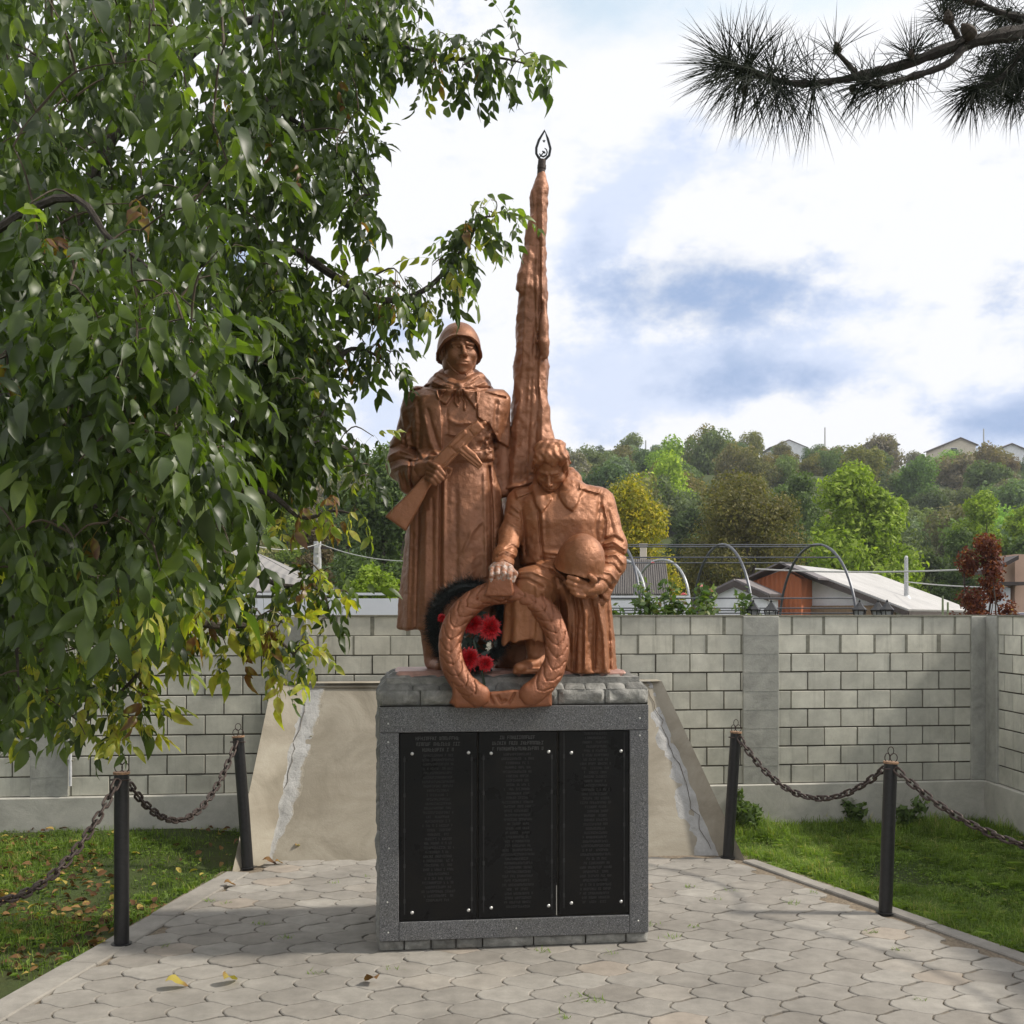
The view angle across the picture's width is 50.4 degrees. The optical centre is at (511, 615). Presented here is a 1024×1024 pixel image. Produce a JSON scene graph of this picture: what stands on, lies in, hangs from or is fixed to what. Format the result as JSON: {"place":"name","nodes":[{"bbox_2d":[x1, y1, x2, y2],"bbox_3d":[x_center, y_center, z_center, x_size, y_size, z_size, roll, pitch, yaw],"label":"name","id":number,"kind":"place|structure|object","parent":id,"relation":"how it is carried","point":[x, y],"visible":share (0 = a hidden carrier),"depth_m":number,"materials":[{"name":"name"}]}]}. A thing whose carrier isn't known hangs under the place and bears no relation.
{"place":"outdoors","nodes":[
{"label":"outdoors","id":0,"kind":"place"},
{"bbox_2d":[0,855,1023,1023],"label":"paving","id":1,"kind":"structure","parent":0,"point":[775,932],"depth_m":6.15,"materials":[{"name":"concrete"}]},
{"bbox_2d":[230,723,255,870],"bbox_3d":[-2.129,1.454,8.646,0.205,1.199,0.123,0,0,25],"label":"chain bollard","id":2,"kind":"object","parent":1,"relation":"on","point":[243,810],"visible":0.96,"depth_m":8.61,"materials":[{"name":"metal"}]},
{"bbox_2d":[374,667,648,950],"bbox_3d":[-0.034,1.169,6.993,1.681,1.658,0.923,0,0,-7],"label":"stone pedestal","id":3,"kind":"object","parent":1,"relation":"on","point":[500,827],"visible":0.98,"depth_m":6.55,"materials":[{"name":"grey stone"}]},
{"bbox_2d":[385,322,511,669],"bbox_3d":[-0.397,-0.763,6.927,0.827,2.243,0.726,0,0,0],"label":"standing soldier statue","id":4,"kind":"object","parent":3,"relation":"on","point":[448,455],"visible":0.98,"depth_m":6.79,"materials":[{"name":"orange metal"}]},
{"bbox_2d":[420,572,512,685],"bbox_3d":[-0.261,0.073,6.645,0.634,0.707,0.299,0,0,0],"label":"funeral wreath","id":5,"kind":"object","parent":3,"relation":"on","point":[488,628],"visible":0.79,"depth_m":6.65,"materials":[{"name":"black plant"}]},
{"bbox_2d":[438,579,569,708],"bbox_3d":[-0.048,0.169,6.480,0.781,0.780,0.248,0,0,0],"label":"laurel ring sculpture","id":6,"kind":"object","parent":3,"relation":"on","point":[469,690],"visible":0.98,"depth_m":6.43,"materials":[{"name":"orange metal"}]},
{"bbox_2d":[491,129,554,668],"bbox_3d":[0.101,-1.417,7.151,0.492,3.532,0.396,0,0,0],"label":"furled banner sculpture","id":7,"kind":"object","parent":3,"relation":"on","point":[530,425],"visible":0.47,"depth_m":7.01,"materials":[{"name":"orange metal"}]},
{"bbox_2d":[488,438,627,673],"bbox_3d":[0.295,-0.382,6.875,0.879,1.482,0.882,0,0,0],"label":"kneeling soldier statue","id":8,"kind":"object","parent":3,"relation":"on","point":[561,528],"visible":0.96,"depth_m":6.73,"materials":[{"name":"orange metal"}]},
{"bbox_2d":[162,874,926,1018],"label":"joint weeds","id":9,"kind":"object","parent":1,"relation":"on","point":[564,1017],"visible":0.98,"depth_m":6.74,"materials":[{"name":"green plant"}]},
{"bbox_2d":[720,719,743,859],"bbox_3d":[1.816,1.453,8.993,0.190,1.199,0.127,0,0,0],"label":"chain bollard","id":10,"kind":"object","parent":1,"relation":"on","point":[731,799],"visible":0.99,"depth_m":8.95,"materials":[{"name":"metal"}]},
{"bbox_2d":[875,746,898,916],"bbox_3d":[2.526,1.466,7.332,0.152,1.171,0.124,0,0,-21],"label":"chain bollard","id":11,"kind":"object","parent":1,"relation":"on","point":[887,842],"visible":0.98,"depth_m":7.29,"materials":[{"name":"metal"}]},
{"bbox_2d":[736,735,883,801],"bbox_3d":[2.198,1.179,8.156,0.048,0.394,1.733,0,0,-23],"label":"sagging chain","id":12,"kind":"object","parent":11,"relation":"hanging from","point":[879,772],"visible":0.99,"depth_m":8.11,"materials":[{"name":"metal"}]},
{"bbox_2d":[893,766,1023,849],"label":"sagging chain","id":13,"kind":"object","parent":11,"relation":"hanging from","point":[977,826],"visible":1,"depth_m":6.79,"materials":[{"name":"metal"}]},
{"bbox_2d":[0,460,1023,998],"bbox_3d":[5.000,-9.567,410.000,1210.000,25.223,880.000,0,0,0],"label":"ground","id":14,"kind":"structure","parent":0,"point":[8,984],"depth_m":8.46,"materials":[{"name":"plant"}]},
{"bbox_2d":[0,825,238,978],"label":"leaf litter","id":15,"kind":"object","parent":14,"relation":"on","point":[94,941],"visible":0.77,"depth_m":7.54,"materials":[{"name":"plant"}]},
{"bbox_2d":[0,871,248,1022],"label":"kerb","id":16,"kind":"structure","parent":14,"relation":"on","point":[33,992],"depth_m":6.43,"materials":[{"name":"concrete"}]},
{"bbox_2d":[110,758,131,946],"bbox_3d":[-2.379,1.450,6.628,0.130,1.201,0.124,0,0,0],"label":"chain bollard","id":17,"kind":"object","parent":16,"relation":"on","point":[121,866],"visible":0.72,"depth_m":6.59,"materials":[{"name":"metal"}]},
{"bbox_2d":[0,778,121,905],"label":"sagging chain","id":18,"kind":"object","parent":17,"relation":"hanging from","point":[51,877],"visible":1,"depth_m":6.00,"materials":[{"name":"metal"}]},
{"bbox_2d":[129,740,238,823],"bbox_3d":[-2.278,1.211,7.644,0.048,0.466,1.976,0,0,6],"label":"sagging chain","id":19,"kind":"object","parent":17,"relation":"hanging from","point":[166,818],"visible":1,"depth_m":7.63,"materials":[{"name":"metal"}]},
{"bbox_2d":[171,550,341,612],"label":"hipped roof house","id":20,"kind":"structure","parent":14,"relation":"on","point":[281,570],"depth_m":27.10,"materials":[{"name":"stone"}]},
{"bbox_2d":[0,0,566,778],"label":"walnut tree","id":21,"kind":"object","parent":14,"relation":"on","point":[124,412],"visible":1,"depth_m":4.81,"materials":[{"name":"green plant"}]},
{"bbox_2d":[263,491,303,567],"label":"leafy tree","id":22,"kind":"object","parent":14,"relation":"on","point":[290,527],"visible":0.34,"depth_m":59.22,"materials":[{"name":"green plant"}]},
{"bbox_2d":[292,518,336,597],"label":"leafy tree","id":23,"kind":"object","parent":14,"relation":"on","point":[326,556],"visible":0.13,"depth_m":31.73,"materials":[{"name":"brown plant"}]},
{"bbox_2d":[304,541,330,597],"bbox_3d":[-4.649,-0.711,25.996,0.640,2.126,0.232,0,0,0],"label":"concrete pole","id":24,"kind":"object","parent":14,"relation":"on","point":[318,547],"visible":0.29,"depth_m":25.93,"materials":[{"name":"concrete"}]},
{"bbox_2d":[240,593,397,614],"bbox_3d":[-2.207,0.859,13.399,2.267,2.282,0.063,0,0,0],"label":"white panel fence","id":25,"kind":"object","parent":14,"relation":"on","point":[377,606],"visible":0.11,"depth_m":13.38,"materials":[{"name":"metal"}]},
{"bbox_2d":[315,488,359,568],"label":"leafy tree","id":26,"kind":"object","parent":14,"relation":"on","point":[338,520],"visible":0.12,"depth_m":57.08,"materials":[{"name":"green plant"}]},
{"bbox_2d":[329,441,406,597],"bbox_3d":[-3.570,-0.684,29.980,3.531,8.275,3.751,0,0,0],"label":"leafy tree","id":27,"kind":"object","parent":14,"relation":"on","point":[385,532],"visible":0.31,"depth_m":29.33,"materials":[{"name":"green plant"}]},
{"bbox_2d":[337,561,399,597],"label":"leafy tree","id":28,"kind":"object","parent":14,"relation":"on","point":[367,575],"visible":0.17,"depth_m":21.74,"materials":[{"name":"green plant"}]},
{"bbox_2d":[232,679,743,871],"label":"leaning concrete slab","id":29,"kind":"structure","parent":14,"relation":"on","point":[312,792],"depth_m":9.29,"materials":[{"name":"concrete"}]},
{"bbox_2d":[0,615,985,832],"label":"block wall","id":30,"kind":"structure","parent":14,"relation":"on","point":[815,705],"depth_m":10.52,"materials":[{"name":"concrete"}]},
{"bbox_2d":[569,450,591,478],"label":"hillside tree","id":31,"kind":"object","parent":14,"relation":"on","point":[577,464],"visible":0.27,"depth_m":114.63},
{"bbox_2d":[574,443,615,472],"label":"hillside tree","id":32,"kind":"object","parent":14,"relation":"on","point":[593,458],"visible":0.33,"depth_m":123.44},
{"bbox_2d":[582,461,626,491],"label":"hillside tree","id":33,"kind":"object","parent":14,"relation":"on","point":[602,476],"visible":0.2,"depth_m":84.85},
{"bbox_2d":[602,455,637,477],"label":"hillside tree","id":34,"kind":"object","parent":14,"relation":"on","point":[628,465],"visible":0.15,"depth_m":106.31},
{"bbox_2d":[610,444,637,472],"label":"hillside tree","id":35,"kind":"object","parent":14,"relation":"on","point":[624,453],"visible":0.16,"depth_m":132.13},
{"bbox_2d":[617,432,643,451],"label":"hillside tree","id":36,"kind":"object","parent":14,"relation":"on","point":[634,441],"visible":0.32,"depth_m":151.56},
{"bbox_2d":[611,543,668,599],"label":"slate roofed house","id":37,"kind":"structure","parent":14,"relation":"on","point":[654,574],"depth_m":23.69,"materials":[{"name":"stone"}]},
{"bbox_2d":[608,471,673,529],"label":"hillside tree","id":38,"kind":"object","parent":14,"relation":"on","point":[649,483],"visible":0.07,"depth_m":79.50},
{"bbox_2d":[628,562,663,614],"bbox_3d":[1.571,0.692,12.604,0.422,2.620,0.382,0,0,37],"label":"rose bush","id":39,"kind":"object","parent":14,"relation":"on","point":[646,605],"visible":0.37,"depth_m":12.58,"materials":[{"name":"green plant"}]},
{"bbox_2d":[605,473,689,599],"bbox_3d":[3.859,-0.511,33.932,3.651,7.927,3.623,0,0,0],"label":"leafy tree","id":40,"kind":"object","parent":14,"relation":"on","point":[641,521],"visible":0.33,"depth_m":33.14,"materials":[{"name":"yellow plant"}]},
{"bbox_2d":[631,447,667,475],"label":"hillside tree","id":41,"kind":"object","parent":14,"relation":"on","point":[638,457],"visible":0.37,"depth_m":116.08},
{"bbox_2d":[611,596,689,614],"bbox_3d":[1.906,0.853,15.998,1.425,2.294,0.063,0,0,0],"label":"white panel fence","id":42,"kind":"object","parent":14,"relation":"on","point":[623,604],"visible":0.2,"depth_m":15.98,"materials":[{"name":"metal"}]},
{"bbox_2d":[627,559,690,606],"bbox_3d":[2.173,0.515,18.497,0.696,2.969,2.227,0,0,-22],"label":"hoop arbour","id":43,"kind":"object","parent":14,"relation":"on","point":[666,560],"visible":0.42,"depth_m":17.89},
{"bbox_2d":[631,449,696,503],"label":"hillside tree","id":44,"kind":"object","parent":14,"relation":"on","point":[673,470],"visible":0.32,"depth_m":89.71,"materials":[{"name":"plant"}]},
{"bbox_2d":[644,434,695,477],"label":"hillside tree","id":45,"kind":"object","parent":14,"relation":"on","point":[676,447],"visible":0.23,"depth_m":111.97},
{"bbox_2d":[648,475,703,534],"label":"hillside tree","id":46,"kind":"object","parent":14,"relation":"on","point":[683,502],"visible":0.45,"depth_m":81.43,"materials":[{"name":"plant"}]},
{"bbox_2d":[651,593,701,614],"bbox_3d":[1.817,0.870,12.259,0.566,2.265,0.541,0,0,-38],"label":"rose bush","id":47,"kind":"object","parent":14,"relation":"on","point":[666,597],"visible":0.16,"depth_m":12.24,"materials":[{"name":"green plant"}]},
{"bbox_2d":[649,460,708,499],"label":"hillside tree","id":48,"kind":"object","parent":14,"relation":"on","point":[692,482],"visible":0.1,"depth_m":95.08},
{"bbox_2d":[664,505,711,588],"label":"leafy tree","id":49,"kind":"object","parent":14,"relation":"on","point":[689,518],"visible":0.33,"depth_m":57.77,"materials":[{"name":"green plant"}]},
{"bbox_2d":[657,578,720,614],"bbox_3d":[2.110,0.785,12.305,0.754,2.434,0.713,0,0,-38],"label":"rose bush","id":50,"kind":"object","parent":14,"relation":"on","point":[705,603],"visible":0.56,"depth_m":12.29,"materials":[{"name":"green plant"}]},
{"bbox_2d":[680,461,707,505],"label":"hillside tree","id":51,"kind":"object","parent":14,"relation":"on","point":[695,471],"visible":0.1,"depth_m":102.49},
{"bbox_2d":[683,423,731,474],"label":"hillside tree","id":52,"kind":"object","parent":14,"relation":"on","point":[702,429],"visible":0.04,"depth_m":125.42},
{"bbox_2d":[682,426,734,474],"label":"hillside tree","id":53,"kind":"object","parent":14,"relation":"on","point":[701,459],"visible":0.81,"depth_m":117.42,"materials":[{"name":"plant"}]},
{"bbox_2d":[611,543,856,614],"bbox_3d":[2.040,0.527,14.250,4.235,2.946,2.535,0,0,0],"label":"hoop arbour","id":54,"kind":"object","parent":14,"relation":"on","point":[733,546],"visible":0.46,"depth_m":14.04,"materials":[{"name":"metal"}]},
{"bbox_2d":[712,440,760,486],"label":"hillside tree","id":55,"kind":"object","parent":14,"relation":"on","point":[724,464],"visible":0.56,"depth_m":106.77,"materials":[{"name":"plant"}]},
{"bbox_2d":[675,460,816,604],"bbox_3d":[7.747,-0.903,37.356,4.761,8.723,5.098,0,0,0],"label":"leafy tree","id":56,"kind":"object","parent":14,"relation":"on","point":[743,512],"visible":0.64,"depth_m":36.37,"materials":[{"name":"green plant"}]},
{"bbox_2d":[709,579,783,614],"bbox_3d":[6.098,1.368,28.911,1.944,4.664,1.050,0,0,34],"label":"annex","id":57,"kind":"object","parent":14,"relation":"on","point":[725,590],"visible":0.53,"depth_m":28.58,"materials":[{"name":"paint"}]},
{"bbox_2d":[731,586,761,614],"bbox_3d":[2.615,0.832,12.273,0.415,2.339,0.429,0,0,43],"label":"rose bush","id":58,"kind":"object","parent":14,"relation":"on","point":[743,597],"visible":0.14,"depth_m":12.24,"materials":[{"name":"green plant"}]},
{"bbox_2d":[736,801,761,828],"bbox_3d":[2.186,1.875,10.192,0.283,0.312,0.316,0,0,-28],"label":"leafy weed","id":59,"kind":"object","parent":14,"relation":"on","point":[745,811],"visible":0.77,"depth_m":10.13,"materials":[{"name":"green plant"}]},
{"bbox_2d":[736,788,763,823],"bbox_3d":[2.236,1.832,10.437,0.354,0.400,0.219,0,0,0],"label":"leafy weed","id":60,"kind":"object","parent":14,"relation":"on","point":[741,796],"visible":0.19,"depth_m":10.41,"materials":[{"name":"green plant"}]},
{"bbox_2d":[738,430,764,457],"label":"hillside tree","id":61,"kind":"object","parent":14,"relation":"on","point":[756,440],"visible":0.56,"depth_m":143.20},
{"bbox_2d":[746,456,783,487],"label":"hillside tree","id":62,"kind":"object","parent":14,"relation":"on","point":[761,467],"visible":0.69,"depth_m":104.29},
{"bbox_2d":[772,440,793,457],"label":"hillside tree","id":63,"kind":"object","parent":14,"relation":"on","point":[780,450],"visible":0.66,"depth_m":140.18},
{"bbox_2d":[760,439,807,461],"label":"house","id":64,"kind":"structure","parent":14,"relation":"on","point":[796,447],"depth_m":158.00,"materials":[{"name":"white concrete"}]},
{"bbox_2d":[773,454,798,482],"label":"hillside tree","id":65,"kind":"object","parent":14,"relation":"on","point":[787,464],"visible":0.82,"depth_m":105.46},
{"bbox_2d":[762,468,827,567],"bbox_3d":[16.227,-4.127,62.043,4.133,8.593,4.862,0,0,0],"label":"leafy tree","id":66,"kind":"object","parent":14,"relation":"on","point":[800,486],"visible":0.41,"depth_m":61.27,"materials":[{"name":"green plant"}]},
{"bbox_2d":[797,453,822,475],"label":"hillside tree","id":67,"kind":"object","parent":14,"relation":"on","point":[808,462],"visible":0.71,"depth_m":115.13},
{"bbox_2d":[809,445,843,476],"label":"hillside tree","id":68,"kind":"object","parent":14,"relation":"on","point":[832,457],"visible":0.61,"depth_m":115.29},
{"bbox_2d":[695,564,967,614],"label":"house","id":69,"kind":"structure","parent":14,"relation":"on","point":[870,589],"depth_m":29.45,"materials":[{"name":"grey"}]},
{"bbox_2d":[904,556,909,597],"bbox_3d":[11.414,-1.103,31.500,0.320,1.267,0.304,0,0,0],"label":"vent pipe","id":70,"kind":"object","parent":69,"relation":"on","point":[906,591],"visible":0.81,"depth_m":31.45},
{"bbox_2d":[666,0,1023,163],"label":"pine tree","id":71,"kind":"object","parent":14,"relation":"on","point":[1004,81],"visible":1,"depth_m":2.97,"materials":[{"name":"green plant"}]},
{"bbox_2d":[841,797,868,823],"bbox_3d":[3.317,1.906,10.555,0.303,0.273,0.185,0,0,32],"label":"leafy weed","id":72,"kind":"object","parent":14,"relation":"on","point":[858,812],"visible":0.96,"depth_m":10.52,"materials":[{"name":"green plant"}]},
{"bbox_2d":[755,568,960,572],"bbox_3d":[9.172,-1.153,26.502,7.345,0.227,0.040,0,0,43],"label":"overhead wire","id":73,"kind":"object","parent":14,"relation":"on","point":[860,571],"visible":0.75,"depth_m":26.92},
{"bbox_2d":[852,599,866,614],"bbox_3d":[3.833,0.911,12.000,0.167,2.179,0.145,0,0,0],"label":"garden lantern","id":74,"kind":"object","parent":14,"relation":"on","point":[859,608],"visible":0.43,"depth_m":11.96,"materials":[{"name":"black paint"}]},
{"bbox_2d":[838,443,886,483],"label":"hillside tree","id":75,"kind":"object","parent":14,"relation":"on","point":[873,460],"visible":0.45,"depth_m":104.69,"materials":[{"name":"plant"}]},
{"bbox_2d":[801,459,929,587],"bbox_3d":[13.225,-1.300,41.880,5.371,9.521,5.596,0,0,37],"label":"leafy tree","id":76,"kind":"object","parent":14,"relation":"on","point":[867,512],"visible":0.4,"depth_m":41.16,"materials":[{"name":"green plant"}]},
{"bbox_2d":[866,449,898,492],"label":"hillside tree","id":77,"kind":"object","parent":14,"relation":"on","point":[885,483],"visible":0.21,"depth_m":107.63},
{"bbox_2d":[743,859,1023,962],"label":"kerb","id":78,"kind":"structure","parent":14,"relation":"on","point":[929,924],"depth_m":7.27,"materials":[{"name":"concrete"}]},
{"bbox_2d":[863,432,907,473],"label":"hillside tree","id":79,"kind":"object","parent":14,"relation":"on","point":[886,443],"visible":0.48,"depth_m":126.24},
{"bbox_2d":[882,795,929,827],"bbox_3d":[3.756,1.839,10.325,0.476,0.386,0.284,0,0,0],"label":"leafy weed","id":80,"kind":"object","parent":14,"relation":"on","point":[903,812],"visible":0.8,"depth_m":10.30,"materials":[{"name":"green plant"}]},
{"bbox_2d":[882,494,929,593],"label":"leafy tree","id":81,"kind":"object","parent":14,"relation":"on","point":[905,507],"visible":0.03,"depth_m":45.61,"materials":[{"name":"green plant"}]},
{"bbox_2d":[884,528,934,584],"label":"hillside tree","id":82,"kind":"object","parent":14,"relation":"on","point":[909,542],"visible":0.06,"depth_m":59.63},
{"bbox_2d":[899,516,921,542],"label":"hillside tree","id":83,"kind":"object","parent":14,"relation":"on","point":[912,525],"visible":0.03,"depth_m":77.02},
{"bbox_2d":[889,453,940,500],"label":"hillside tree","id":84,"kind":"object","parent":14,"relation":"on","point":[913,477],"visible":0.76,"depth_m":105.67,"materials":[{"name":"plant"}]},
{"bbox_2d":[907,521,934,553],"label":"hillside tree","id":85,"kind":"object","parent":14,"relation":"on","point":[925,543],"visible":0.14,"depth_m":78.51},
{"bbox_2d":[902,505,940,533],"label":"hillside tree","id":86,"kind":"object","parent":14,"relation":"on","point":[920,514],"visible":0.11,"depth_m":86.75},
{"bbox_2d":[907,489,951,530],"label":"hillside tree","id":87,"kind":"object","parent":14,"relation":"on","point":[932,500],"visible":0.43,"depth_m":93.06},
{"bbox_2d":[912,551,952,590],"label":"leafy tree","id":88,"kind":"object","parent":14,"relation":"on","point":[935,562],"visible":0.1,"depth_m":45.71,"materials":[{"name":"green plant"}]},
{"bbox_2d":[924,437,978,461],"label":"house","id":89,"kind":"structure","parent":14,"relation":"on","point":[964,445],"depth_m":160.00,"materials":[{"name":"beige concrete"}]},
{"bbox_2d":[935,451,974,490],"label":"hillside tree","id":90,"kind":"object","parent":14,"relation":"on","point":[954,471],"visible":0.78,"depth_m":124.78,"materials":[{"name":"plant"}]},
{"bbox_2d":[922,500,992,557],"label":"hillside tree","id":91,"kind":"object","parent":14,"relation":"on","point":[946,520],"visible":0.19,"depth_m":75.98,"materials":[{"name":"plant"}]},
{"bbox_2d":[941,487,974,508],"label":"hillside tree","id":92,"kind":"object","parent":14,"relation":"on","point":[962,495],"visible":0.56,"depth_m":101.26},
{"bbox_2d":[927,527,997,604],"bbox_3d":[18.316,-0.101,43.807,3.087,7.109,3.321,0,0,0],"label":"leafy tree","id":93,"kind":"object","parent":14,"relation":"on","point":[958,540],"visible":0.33,"depth_m":43.69,"materials":[{"name":"green plant"}]},
{"bbox_2d":[928,516,1004,582],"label":"hillside tree","id":94,"kind":"object","parent":14,"relation":"on","point":[946,529],"visible":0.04,"depth_m":67.46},
{"bbox_2d":[947,489,1006,600],"bbox_3d":[22.777,-1.900,52.228,3.832,8.305,4.374,0,0,0],"label":"leafy tree","id":95,"kind":"object","parent":14,"relation":"on","point":[980,509],"visible":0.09,"depth_m":51.59,"materials":[{"name":"green plant"}]},
{"bbox_2d":[948,532,1019,614],"bbox_3d":[6.660,0.464,15.518,1.041,3.308,1.090,0,0,44],"label":"copper leaved tree","id":96,"kind":"object","parent":14,"relation":"on","point":[986,550],"visible":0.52,"depth_m":15.32,"materials":[{"name":"red plant"}]},
{"bbox_2d":[962,459,1014,495],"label":"hillside tree","id":97,"kind":"object","parent":14,"relation":"on","point":[983,472],"visible":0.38,"depth_m":108.85,"materials":[{"name":"plant"}]},
{"bbox_2d":[973,440,1008,474],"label":"hillside tree","id":98,"kind":"object","parent":14,"relation":"on","point":[990,453],"visible":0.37,"depth_m":126.76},
{"bbox_2d":[970,478,1023,512],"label":"hillside tree","id":99,"kind":"object","parent":14,"relation":"on","point":[1010,494],"visible":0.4,"depth_m":91.55,"materials":[{"name":"plant"}]},
{"bbox_2d":[975,554,1023,614],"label":"salmon house","id":100,"kind":"structure","parent":14,"relation":"on","point":[1013,582],"depth_m":19.00,"materials":[{"name":"paint"}]},
{"bbox_2d":[979,505,1023,556],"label":"leafy tree","id":101,"kind":"object","parent":14,"relation":"on","point":[1015,524],"visible":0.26,"depth_m":49.92,"materials":[{"name":"green plant"}]},
{"bbox_2d":[992,503,1013,530],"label":"hillside tree","id":102,"kind":"object","parent":14,"relation":"on","point":[1000,518],"visible":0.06,"depth_m":82.61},
{"bbox_2d":[984,615,1023,835],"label":"block wall","id":103,"kind":"structure","parent":14,"relation":"on","point":[1004,789],"depth_m":10.39,"materials":[{"name":"concrete"}]},
{"bbox_2d":[998,443,1023,462],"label":"house","id":104,"kind":"structure","parent":14,"relation":"on","point":[1017,450],"depth_m":163.00,"materials":[{"name":"white concrete"}]},
{"bbox_2d":[1001,456,1020,473],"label":"hillside tree","id":105,"kind":"object","parent":14,"relation":"on","point":[1012,464],"visible":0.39,"depth_m":132.48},
{"bbox_2d":[1007,534,1023,554],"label":"leafy tree","id":106,"kind":"object","parent":14,"relation":"on","point":[1016,546],"visible":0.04,"depth_m":42.09,"materials":[{"name":"green plant"}]},
{"bbox_2d":[0,0,1023,475],"label":"sky","id":107,"kind":"structure","parent":0,"point":[876,285],"materials":[{"name":"white"}]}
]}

